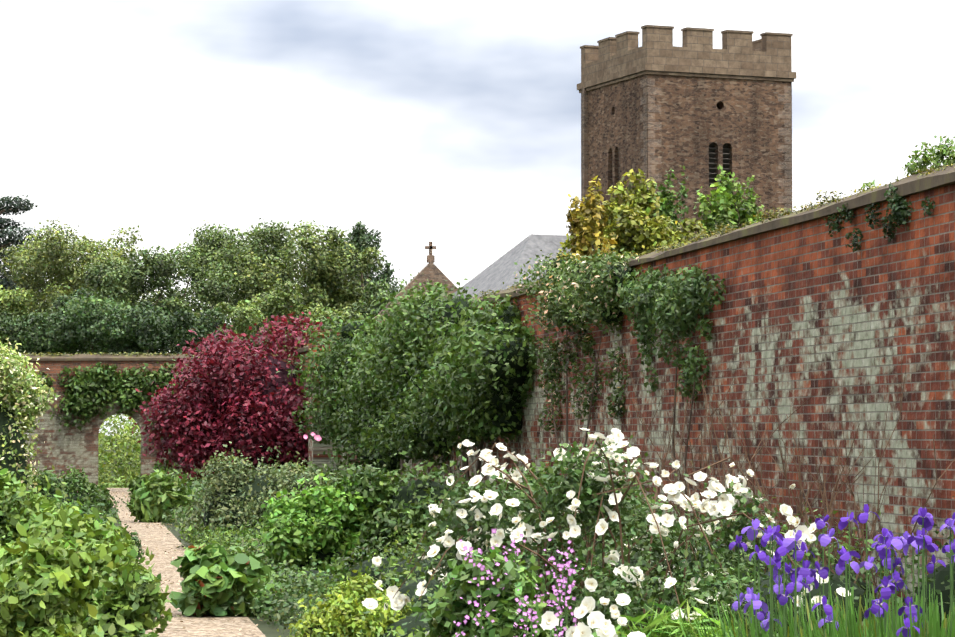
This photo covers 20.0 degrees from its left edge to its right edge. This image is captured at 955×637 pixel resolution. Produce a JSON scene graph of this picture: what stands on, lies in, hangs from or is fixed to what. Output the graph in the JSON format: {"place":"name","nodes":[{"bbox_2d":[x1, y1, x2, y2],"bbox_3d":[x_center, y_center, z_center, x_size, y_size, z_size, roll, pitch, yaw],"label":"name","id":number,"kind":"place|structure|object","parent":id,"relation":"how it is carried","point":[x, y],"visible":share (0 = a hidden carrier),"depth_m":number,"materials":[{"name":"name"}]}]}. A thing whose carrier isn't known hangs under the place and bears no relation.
{"place":"outdoors","nodes":[
{"label":"outdoors","id":0,"kind":"place"},
{"bbox_2d":[124,472,156,503],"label":"plant","id":1,"kind":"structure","parent":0,"point":[132,484],"depth_m":63.35,"materials":[{"name":"green plant"}]},
{"bbox_2d":[108,492,278,636],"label":"gravel path","id":2,"kind":"structure","parent":0,"point":[153,537],"depth_m":31.04,"materials":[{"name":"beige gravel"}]},
{"bbox_2d":[98,436,297,636],"bbox_3d":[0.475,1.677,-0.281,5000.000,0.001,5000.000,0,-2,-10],"label":"ground","id":3,"kind":"structure","parent":0,"point":[266,629],"depth_m":24.32,"materials":[{"name":"green plant"}]},
{"bbox_2d":[0,195,47,309],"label":"conifer tree","id":4,"kind":"object","parent":3,"relation":"on","point":[17,207],"depth_m":174.19,"materials":[{"name":"green plant"}]},
{"bbox_2d":[0,338,60,493],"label":"shrub","id":5,"kind":"object","parent":3,"relation":"on","point":[20,397],"depth_m":44.53,"materials":[{"name":"green plant"}]},
{"bbox_2d":[11,471,83,517],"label":"leaves","id":6,"kind":"object","parent":3,"relation":"on","point":[60,504],"visible":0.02,"depth_m":27.70,"materials":[{"name":"green plant"}]},
{"bbox_2d":[0,500,102,636],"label":"leaves","id":7,"kind":"object","parent":3,"relation":"on","point":[43,593],"depth_m":14.08,"materials":[{"name":"green plant"}]},
{"bbox_2d":[46,259,72,316],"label":"tree trunk","id":8,"kind":"object","parent":3,"relation":"on","point":[68,280],"depth_m":147.82,"materials":[{"name":"brown plant"}]},
{"bbox_2d":[0,217,164,316],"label":"tree","id":9,"kind":"object","parent":8,"relation":"on","point":[43,257],"visible":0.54,"depth_m":146.81,"materials":[{"name":"green plant"}]},
{"bbox_2d":[35,488,86,505],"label":"shrub","id":10,"kind":"object","parent":3,"relation":"on","point":[67,497],"visible":0.08,"depth_m":51.30,"materials":[{"name":"green plant"}]},
{"bbox_2d":[29,465,114,511],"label":"shrub","id":11,"kind":"object","parent":3,"relation":"on","point":[97,494],"visible":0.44,"depth_m":51.41,"materials":[{"name":"green plant"}]},
{"bbox_2d":[0,468,145,564],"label":"leaves","id":12,"kind":"object","parent":3,"relation":"on","point":[16,504],"depth_m":21.41,"materials":[{"name":"green plant"}]},
{"bbox_2d":[0,506,177,633],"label":"shrub","id":13,"kind":"object","parent":3,"relation":"on","point":[96,542],"visible":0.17,"depth_m":16.50,"materials":[{"name":"green plant"}]},
{"bbox_2d":[62,499,143,563],"bbox_3d":[-4.652,2.636,32.659,1.278,0.911,0.960,0,-2,-10],"label":"plant","id":14,"kind":"object","parent":3,"relation":"on","point":[138,545],"depth_m":32.73,"materials":[{"name":"green plant"}]},
{"bbox_2d":[99,476,134,487],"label":"lawn","id":15,"kind":"structure","parent":3,"relation":"on","point":[119,478],"depth_m":91.37,"materials":[{"name":"green plant"}]},
{"bbox_2d":[107,488,129,491],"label":"stone threshold","id":16,"kind":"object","parent":15,"relation":"on","point":[117,489],"depth_m":81.39,"materials":[{"name":"beige stone"}]},
{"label":"tree trunk","id":17,"kind":"object","parent":15,"relation":"on","visible":0},
{"bbox_2d":[72,299,231,353],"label":"tree","id":18,"kind":"object","parent":17,"relation":"on","point":[134,332],"visible":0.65,"depth_m":104.80,"materials":[{"name":"green plant"}]},
{"bbox_2d":[98,414,140,487],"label":"shrubs","id":19,"kind":"object","parent":3,"relation":"on","point":[109,456],"visible":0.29,"depth_m":85.03,"materials":[{"name":"green plant"}]},
{"bbox_2d":[82,555,162,636],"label":"leaves","id":20,"kind":"object","parent":3,"relation":"on","point":[132,597],"depth_m":15.16,"materials":[{"name":"green plant"}]},
{"bbox_2d":[18,359,229,473],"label":"climbing plant","id":21,"kind":"object","parent":3,"relation":"on","point":[104,383],"visible":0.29,"depth_m":78.55,"materials":[{"name":"green plant"}]},
{"bbox_2d":[8,360,245,487],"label":"cross wall","id":22,"kind":"structure","parent":3,"relation":"on","point":[76,447],"depth_m":78.59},
{"bbox_2d":[1,354,255,360],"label":"wall coping","id":23,"kind":"object","parent":22,"relation":"on","point":[93,357],"depth_m":78.86,"materials":[{"name":"grey stone"}]},
{"bbox_2d":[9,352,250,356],"bbox_3d":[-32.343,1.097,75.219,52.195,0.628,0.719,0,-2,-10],"label":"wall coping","id":24,"kind":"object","parent":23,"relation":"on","point":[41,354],"visible":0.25,"depth_m":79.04,"materials":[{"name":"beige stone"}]},
{"bbox_2d":[56,478,205,536],"bbox_3d":[-7.558,3.925,59.078,4.507,0.634,33.771,0,-2,-9],"label":"edging","id":25,"kind":"object","parent":3,"relation":"on","point":[180,524],"visible":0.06,"depth_m":48.46,"materials":[{"name":"green plant"}]},
{"bbox_2d":[125,462,193,522],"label":"fern leaves","id":26,"kind":"object","parent":3,"relation":"on","point":[156,496],"visible":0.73,"depth_m":51.36,"materials":[{"name":"green plant"}]},
{"bbox_2d":[122,277,196,352],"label":"tree trunk","id":27,"kind":"object","parent":3,"relation":"on","point":[182,299],"visible":0.04,"depth_m":140.34,"materials":[{"name":"brown plant"}]},
{"bbox_2d":[42,249,236,352],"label":"tree","id":28,"kind":"object","parent":27,"relation":"on","point":[115,282],"visible":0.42,"depth_m":138.61,"materials":[{"name":"green plant"}]},
{"bbox_2d":[27,459,304,490],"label":"shrubs","id":29,"kind":"object","parent":3,"relation":"on","point":[196,482],"visible":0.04,"depth_m":61.94,"materials":[{"name":"green plant"}]},
{"bbox_2d":[168,541,288,616],"bbox_3d":[-2.295,2.450,25.208,1.192,0.762,1.157,0,-2,-10],"label":"bergenia","id":30,"kind":"object","parent":3,"relation":"on","point":[216,580],"depth_m":24.89,"materials":[{"name":"green plant"}]},
{"bbox_2d":[128,306,330,483],"bbox_3d":[-5.261,2.106,65.569,6.264,4.875,5.868,0,-2,-10],"label":"purple bush","id":31,"kind":"object","parent":3,"relation":"on","point":[186,423],"depth_m":64.53,"materials":[{"name":"plant"}]},
{"bbox_2d":[161,441,337,547],"bbox_3d":[-3.109,2.593,39.530,2.964,1.604,2.762,0,-2,-10],"label":"grey mound","id":32,"kind":"object","parent":3,"relation":"on","point":[226,476],"depth_m":39.19,"materials":[{"name":"plant"}]},
{"bbox_2d":[206,308,293,353],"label":"branches","id":33,"kind":"object","parent":3,"relation":"on","point":[258,332],"depth_m":112.17,"materials":[{"name":"brown plant"}]},
{"bbox_2d":[166,278,367,354],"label":"tree","id":34,"kind":"object","parent":33,"relation":"on","point":[278,300],"visible":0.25,"depth_m":111.90,"materials":[{"name":"green plant"}]},
{"bbox_2d":[27,454,499,547],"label":"shrubs","id":35,"kind":"object","parent":3,"relation":"on","point":[312,465],"depth_m":46.50,"materials":[{"name":"green plant"}]},
{"bbox_2d":[103,518,429,636],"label":"edging","id":36,"kind":"object","parent":3,"relation":"on","point":[289,608],"visible":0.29,"depth_m":24.30,"materials":[{"name":"green plant"}]},
{"bbox_2d":[303,432,321,440],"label":"pink blooms","id":37,"kind":"object","parent":3,"relation":"on","point":[317,437],"visible":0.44,"depth_m":49.54,"materials":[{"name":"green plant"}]},
{"bbox_2d":[252,473,375,577],"bbox_3d":[-1.762,2.333,29.650,1.426,1.280,1.468,0,-2,-10],"label":"bright shrub","id":38,"kind":"object","parent":3,"relation":"on","point":[287,527],"depth_m":29.37,"materials":[{"name":"green plant"}]},
{"bbox_2d":[305,330,340,477],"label":"pier wall","id":39,"kind":"structure","parent":3,"relation":"on","point":[315,448],"depth_m":58.06,"materials":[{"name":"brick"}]},
{"bbox_2d":[277,570,413,636],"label":"shrub","id":40,"kind":"object","parent":3,"relation":"on","point":[345,609],"depth_m":18.99,"materials":[{"name":"green plant"}]},
{"bbox_2d":[343,258,368,304],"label":"tree trunk","id":41,"kind":"object","parent":3,"relation":"on","point":[361,279],"visible":0.02,"depth_m":158.56,"materials":[{"name":"brown plant"}]},
{"bbox_2d":[323,221,406,315],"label":"tree","id":42,"kind":"object","parent":41,"relation":"on","point":[358,237],"visible":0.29,"depth_m":160.15,"materials":[{"name":"green plant"}]},
{"bbox_2d":[329,439,498,560],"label":"green leaves","id":43,"kind":"object","parent":3,"relation":"on","point":[371,485],"visible":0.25,"depth_m":29.44,"materials":[{"name":"green plant"}]},
{"bbox_2d":[378,478,467,556],"bbox_3d":[-0.601,2.349,29.730,1.039,1.211,0.874,0,-2,-10],"label":"shrub","id":44,"kind":"object","parent":3,"relation":"on","point":[409,497],"visible":0.15,"depth_m":29.52,"materials":[{"name":"green plant"}]},
{"bbox_2d":[29,460,954,636],"bbox_3d":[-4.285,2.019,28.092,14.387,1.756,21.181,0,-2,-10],"label":"flower bed foliage","id":45,"kind":"object","parent":3,"relation":"on","point":[411,541],"visible":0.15,"depth_m":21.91,"materials":[{"name":"green plant"}]},
{"bbox_2d":[409,529,583,636],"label":"pink flowering plant","id":46,"kind":"object","parent":3,"relation":"on","point":[505,617],"depth_m":12.90,"materials":[{"name":"plant"}]},
{"bbox_2d":[398,298,701,522],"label":"climber stems","id":47,"kind":"object","parent":3,"relation":"on","point":[465,464],"visible":0.19,"depth_m":33.68,"materials":[{"name":"brown plant"}]},
{"bbox_2d":[523,510,620,557],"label":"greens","id":48,"kind":"object","parent":3,"relation":"on","point":[591,536],"visible":0.02,"depth_m":23.46,"materials":[{"name":"green plant"}]},
{"bbox_2d":[551,175,618,268],"bbox_3d":[2.566,0.530,59.962,1.964,7.452,1.638,0,-2,-10],"label":"orange tree","id":49,"kind":"object","parent":3,"relation":"on","point":[585,231],"depth_m":59.97,"materials":[{"name":"plant"}]},
{"bbox_2d":[487,462,690,559],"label":"green leaves","id":50,"kind":"object","parent":3,"relation":"on","point":[528,477],"visible":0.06,"depth_m":23.74,"materials":[{"name":"green plant"}]},
{"bbox_2d":[362,428,850,636],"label":"rose","id":51,"kind":"object","parent":3,"relation":"on","point":[559,501],"depth_m":14.54,"materials":[{"name":"white plant"}]},
{"bbox_2d":[369,434,824,633],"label":"rose centres","id":52,"kind":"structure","parent":51,"relation":"attached to","point":[602,527],"depth_m":14.39,"materials":[{"name":"yellow plant"}]},
{"bbox_2d":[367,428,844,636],"bbox_3d":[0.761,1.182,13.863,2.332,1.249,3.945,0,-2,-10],"label":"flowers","id":53,"kind":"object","parent":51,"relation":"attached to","point":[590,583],"visible":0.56,"depth_m":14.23,"materials":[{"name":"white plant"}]},
{"bbox_2d":[282,184,954,627],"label":"side wall","id":54,"kind":"structure","parent":3,"relation":"on","point":[820,320],"depth_m":24.83,"materials":[{"name":"brick"}]},
{"bbox_2d":[343,278,537,478],"bbox_3d":[-1.099,0.939,43.498,1.791,3.350,13.279,0,-2,-10],"label":"bush","id":55,"kind":"object","parent":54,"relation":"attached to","point":[456,373],"depth_m":40.25,"materials":[{"name":"green plant"}]},
{"bbox_2d":[503,248,639,433],"bbox_3d":[1.048,0.278,34.770,1.313,2.405,6.882,0,-2,-10],"label":"climbing rose","id":56,"kind":"object","parent":54,"relation":"attached to","point":[559,294],"depth_m":33.76,"materials":[{"name":"green plant"}]},
{"bbox_2d":[250,163,954,363],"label":"wall coping","id":57,"kind":"object","parent":54,"relation":"on","point":[911,185],"visible":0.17,"depth_m":25.01,"materials":[{"name":"grey stone"}]},
{"bbox_2d":[263,162,954,357],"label":"coping moss","id":58,"kind":"object","parent":57,"relation":"on","point":[721,232],"visible":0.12,"depth_m":26.50,"materials":[{"name":"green plant"}]},
{"bbox_2d":[861,135,954,189],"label":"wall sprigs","id":59,"kind":"object","parent":57,"relation":"on","point":[938,155],"depth_m":22.54,"materials":[{"name":"green plant"}]},
{"bbox_2d":[604,258,725,403],"bbox_3d":[1.966,0.098,29.533,0.578,1.706,3.846,0,-2,-10],"label":"vine","id":60,"kind":"object","parent":54,"relation":"attached to","point":[644,295],"visible":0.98,"depth_m":29.01,"materials":[{"name":"green plant"}]},
{"bbox_2d":[823,183,935,252],"bbox_3d":[3.353,-0.855,22.962,0.181,0.516,2.787,0,-2,-10],"label":"ivy","id":61,"kind":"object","parent":54,"relation":"attached to","point":[899,211],"depth_m":22.61,"materials":[{"name":"green plant"}]},
{"bbox_2d":[558,168,706,257],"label":"yellow tree","id":62,"kind":"object","parent":3,"relation":"on","point":[631,215],"depth_m":71.55,"materials":[{"name":"yellow plant"}]},
{"bbox_2d":[552,597,737,636],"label":"grass leaves","id":63,"kind":"object","parent":3,"relation":"on","point":[655,627],"visible":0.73,"depth_m":13.60,"materials":[{"name":"green plant"}]},
{"bbox_2d":[549,554,747,634],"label":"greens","id":64,"kind":"object","parent":3,"relation":"on","point":[680,584],"depth_m":17.19,"materials":[{"name":"green plant"}]},
{"bbox_2d":[581,74,791,241],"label":"church tower","id":65,"kind":"structure","parent":3,"relation":"on","point":[696,116],"depth_m":107.54,"materials":[{"name":"stone"}]},
{"bbox_2d":[618,143,729,187],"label":"louvred windows","id":66,"kind":"structure","parent":65,"relation":"on","point":[712,159],"depth_m":107.43,"materials":[{"name":"black wood"}]},
{"bbox_2d":[581,78,791,217],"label":"quoins","id":67,"kind":"object","parent":65,"relation":"attached to","point":[649,170],"visible":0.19,"depth_m":108.23,"materials":[{"name":"beige stone"}]},
{"bbox_2d":[577,25,795,92],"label":"battlement parapet","id":68,"kind":"structure","parent":65,"relation":"on","point":[620,57],"depth_m":107.72,"materials":[{"name":"beige stone"}]},
{"bbox_2d":[732,191,741,227],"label":"tree trunk","id":69,"kind":"object","parent":3,"relation":"on","point":[737,211],"visible":0.02,"depth_m":80.03,"materials":[{"name":"brown plant"}]},
{"bbox_2d":[693,165,764,236],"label":"tree crown","id":70,"kind":"object","parent":69,"relation":"on","point":[723,210],"visible":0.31,"depth_m":79.89,"materials":[{"name":"green plant"}]},
{"bbox_2d":[580,361,954,629],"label":"dead stems","id":71,"kind":"object","parent":3,"relation":"on","point":[828,506],"visible":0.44,"depth_m":22.57,"materials":[{"name":"plant"}]},
{"bbox_2d":[621,504,954,636],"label":"iris","id":72,"kind":"object","parent":3,"relation":"on","point":[787,545],"depth_m":11.63,"materials":[{"name":"purple plant"}]},
{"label":"tree trunk","id":73,"kind":"object","parent":3,"relation":"on","visible":0},
{"bbox_2d":[0,285,35,347],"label":"tree","id":74,"kind":"object","parent":73,"relation":"on","point":[12,303],"visible":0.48,"depth_m":116.69,"materials":[{"name":"green plant"}]},
{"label":"tree trunk","id":75,"kind":"object","parent":3,"relation":"on","visible":0},
{"bbox_2d":[0,287,137,353],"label":"tree crown","id":76,"kind":"object","parent":75,"relation":"on","point":[55,334],"visible":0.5,"depth_m":107.40,"materials":[{"name":"green plant"}]},
{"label":"tree trunk","id":77,"kind":"object","parent":3,"relation":"on","visible":0},
{"bbox_2d":[347,272,418,321],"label":"tree","id":78,"kind":"object","parent":77,"relation":"on","point":[380,293],"visible":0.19,"depth_m":119.55,"materials":[{"name":"green plant"}]},
{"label":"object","id":79,"kind":"object","parent":3,"relation":"on","visible":0},
{"bbox_2d":[653,166,688,242],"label":"tree crown","id":80,"kind":"object","parent":79,"relation":"on","point":[667,209],"visible":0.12,"depth_m":84.16,"materials":[{"name":"green plant"}]},
{"bbox_2d":[233,220,388,336],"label":"tree","id":81,"kind":"object","parent":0,"point":[317,264],"visible":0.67,"depth_m":137.17,"materials":[{"name":"green plant"}]},
{"bbox_2d":[375,242,457,322],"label":"gable with cross","id":82,"kind":"structure","parent":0,"point":[430,271],"depth_m":117.78,"materials":[{"name":"stone"}]},
{"bbox_2d":[0,0,954,435],"label":"sky","id":83,"kind":"structure","parent":0,"point":[452,125],"materials":[{"name":"white"}]},
{"bbox_2d":[447,234,570,299],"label":"slate roof","id":84,"kind":"structure","parent":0,"point":[495,275],"depth_m":107.84,"materials":[{"name":"grey stone"}]},
{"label":"tree trunk","id":85,"kind":"object","parent":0,"visible":0},
{"bbox_2d":[132,218,306,334],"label":"tree","id":86,"kind":"object","parent":85,"relation":"attached to","point":[217,250],"visible":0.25,"depth_m":144.18,"materials":[{"name":"green plant"}]}
]}

